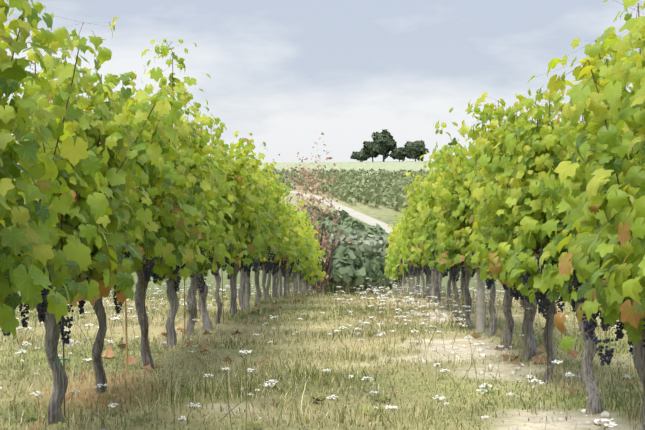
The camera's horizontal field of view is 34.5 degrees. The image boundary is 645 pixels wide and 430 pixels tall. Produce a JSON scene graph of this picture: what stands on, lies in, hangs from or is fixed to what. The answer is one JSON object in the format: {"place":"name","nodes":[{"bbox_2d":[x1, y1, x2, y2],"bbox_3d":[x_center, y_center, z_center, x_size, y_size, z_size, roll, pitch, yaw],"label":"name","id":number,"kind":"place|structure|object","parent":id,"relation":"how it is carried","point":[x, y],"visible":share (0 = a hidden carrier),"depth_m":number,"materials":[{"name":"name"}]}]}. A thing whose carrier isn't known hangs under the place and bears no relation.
{"place":"outdoors","nodes":[
{"label":"outdoors","id":0,"kind":"place"},
{"bbox_2d":[0,161,643,429],"bbox_3d":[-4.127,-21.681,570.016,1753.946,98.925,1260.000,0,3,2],"label":"ground","id":1,"kind":"structure","parent":0,"point":[383,213],"depth_m":6.76,"materials":[{"name":"green plant"}]},
{"bbox_2d":[124,251,127,375],"bbox_3d":[-1.212,0.377,6.356,0.046,1.280,0.017,2,3,34],"label":"bamboo stake","id":2,"kind":"object","parent":1,"relation":"on","point":[126,336],"visible":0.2,"depth_m":6.36,"materials":[{"name":"beige wood"}]},
{"bbox_2d":[55,284,494,362],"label":"twist ties","id":3,"kind":"object","parent":1,"relation":"on","point":[70,360],"visible":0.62,"depth_m":5.04,"materials":[{"name":"plastic"}]},
{"bbox_2d":[60,174,548,419],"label":"vine stakes","id":4,"kind":"object","parent":1,"relation":"in","point":[223,314],"visible":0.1,"depth_m":6.86,"materials":[{"name":"wood"}]},
{"bbox_2d":[290,205,320,215],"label":"valley shrub","id":5,"kind":"object","parent":1,"relation":"on","point":[309,208],"visible":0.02,"depth_m":139.81,"materials":[{"name":"green plant"}]},
{"bbox_2d":[273,147,338,292],"bbox_3d":[-1.161,0.812,55.201,3.496,8.993,3.148,2,3,28],"label":"red bush","id":6,"kind":"object","parent":1,"relation":"on","point":[309,204],"visible":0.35,"depth_m":54.88,"materials":[{"name":"leaves"},{"name":"bark"}]},
{"bbox_2d":[13,75,599,313],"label":"trellis wires","id":7,"kind":"object","parent":1,"relation":"on","point":[223,172],"depth_m":4.87,"materials":[{"name":"grey metal"}]},
{"bbox_2d":[0,276,637,429],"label":"white wildflowers","id":8,"kind":"object","parent":1,"relation":"on","point":[331,396],"visible":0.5,"depth_m":7.64,"materials":[{"name":"white plant"}]},
{"bbox_2d":[293,132,349,293],"bbox_3d":[-0.210,0.616,48.222,2.969,8.892,2.838,0,3,2],"label":"red bush","id":9,"kind":"object","parent":1,"relation":"on","point":[326,267],"visible":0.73,"depth_m":48.09,"materials":[{"name":"leaves"},{"name":"bark"}]},
{"bbox_2d":[0,271,643,429],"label":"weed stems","id":10,"kind":"object","parent":1,"relation":"on","point":[436,318],"visible":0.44,"depth_m":7.61,"materials":[{"name":"green plant"}]},
{"bbox_2d":[9,296,635,429],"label":"broadleaf weeds","id":11,"kind":"object","parent":1,"relation":"on","point":[27,416],"visible":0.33,"depth_m":5.99,"materials":[{"name":"green plant"}]},
{"bbox_2d":[0,0,644,429],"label":"vine","id":12,"kind":"object","parent":1,"relation":"on","point":[262,215],"depth_m":5.35,"materials":[{"name":"green plant"}]},
{"bbox_2d":[2,241,644,365],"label":"grape bunches","id":13,"kind":"object","parent":12,"relation":"hanging from","point":[543,303],"visible":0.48,"depth_m":6.24,"materials":[{"name":"food"}]},
{"bbox_2d":[305,212,340,238],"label":"valley shrub","id":14,"kind":"object","parent":1,"relation":"on","point":[327,219],"visible":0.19,"depth_m":123.24,"materials":[{"name":"green plant"}]},
{"bbox_2d":[222,167,429,211],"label":"vineyard rows","id":15,"kind":"object","parent":1,"relation":"on","point":[359,184],"visible":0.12,"depth_m":241.96,"materials":[{"name":"green plant"}]},
{"bbox_2d":[22,292,632,428],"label":"fallen leaves","id":16,"kind":"object","parent":1,"relation":"on","point":[205,348],"visible":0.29,"depth_m":7.59,"materials":[{"name":"brown plant"}]},
{"bbox_2d":[317,210,352,223],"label":"valley shrub","id":17,"kind":"object","parent":1,"relation":"on","point":[343,214],"visible":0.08,"depth_m":137.51,"materials":[{"name":"green plant"}]},
{"bbox_2d":[284,189,392,233],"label":"dirt track","id":18,"kind":"structure","parent":1,"relation":"on","point":[369,220],"depth_m":177.23,"materials":[{"name":"beige soil"}]},
{"bbox_2d":[289,245,390,294],"bbox_3d":[0.810,3.521,58.244,5.001,3.782,4.858,-2,4,-37],"label":"shrub","id":19,"kind":"object","parent":1,"relation":"on","point":[350,266],"visible":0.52,"depth_m":56.98,"materials":[{"name":"green plant"}]},
{"bbox_2d":[314,217,365,244],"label":"valley shrub","id":20,"kind":"object","parent":1,"relation":"on","point":[347,223],"visible":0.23,"depth_m":116.80,"materials":[{"name":"green plant"}]},
{"bbox_2d":[321,231,361,251],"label":"bush","id":21,"kind":"object","parent":1,"relation":"on","point":[340,236],"visible":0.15,"depth_m":105.37,"materials":[{"name":"green plant"}]},
{"bbox_2d":[350,151,368,161],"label":"ridge tree","id":22,"kind":"object","parent":1,"relation":"on","point":[361,156],"visible":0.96,"depth_m":400.46,"materials":[{"name":"green plant"}]},
{"bbox_2d":[243,150,484,332],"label":"trellis posts","id":23,"kind":"object","parent":1,"relation":"on","point":[480,305],"visible":0.1,"depth_m":9.78,"materials":[{"name":"grey wood"}]},
{"bbox_2d":[339,232,390,265],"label":"bush","id":24,"kind":"object","parent":1,"relation":"on","point":[369,245],"visible":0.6,"depth_m":95.20,"materials":[{"name":"green plant"}]},
{"bbox_2d":[348,223,388,235],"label":"valley shrub","id":25,"kind":"object","parent":1,"relation":"on","point":[377,229],"visible":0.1,"depth_m":114.43,"materials":[{"name":"green plant"}]},
{"bbox_2d":[361,141,377,161],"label":"tree","id":26,"kind":"object","parent":1,"relation":"on","point":[368,149],"visible":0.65,"depth_m":400.82,"materials":[{"name":"green plant"}]},
{"bbox_2d":[353,256,407,295],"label":"shrub","id":27,"kind":"object","parent":1,"relation":"on","point":[377,261],"visible":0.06,"depth_m":65.38,"materials":[{"name":"green plant"}]},
{"bbox_2d":[371,129,396,161],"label":"tree","id":28,"kind":"object","parent":1,"relation":"on","point":[384,142],"visible":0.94,"depth_m":398.22,"materials":[{"name":"green plant"}]},
{"bbox_2d":[152,296,643,429],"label":"stones","id":29,"kind":"object","parent":1,"relation":"on","point":[605,414],"visible":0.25,"depth_m":7.42,"materials":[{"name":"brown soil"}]},
{"bbox_2d":[389,147,406,161],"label":"round tree","id":30,"kind":"object","parent":1,"relation":"on","point":[399,154],"visible":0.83,"depth_m":397.35,"materials":[{"name":"green plant"}]},
{"bbox_2d":[401,140,428,160],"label":"round tree","id":31,"kind":"object","parent":1,"relation":"on","point":[417,149],"visible":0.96,"depth_m":395.35,"materials":[{"name":"green plant"}]},
{"bbox_2d":[2,0,644,163],"label":"sky","id":32,"kind":"structure","parent":0,"point":[283,73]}
]}

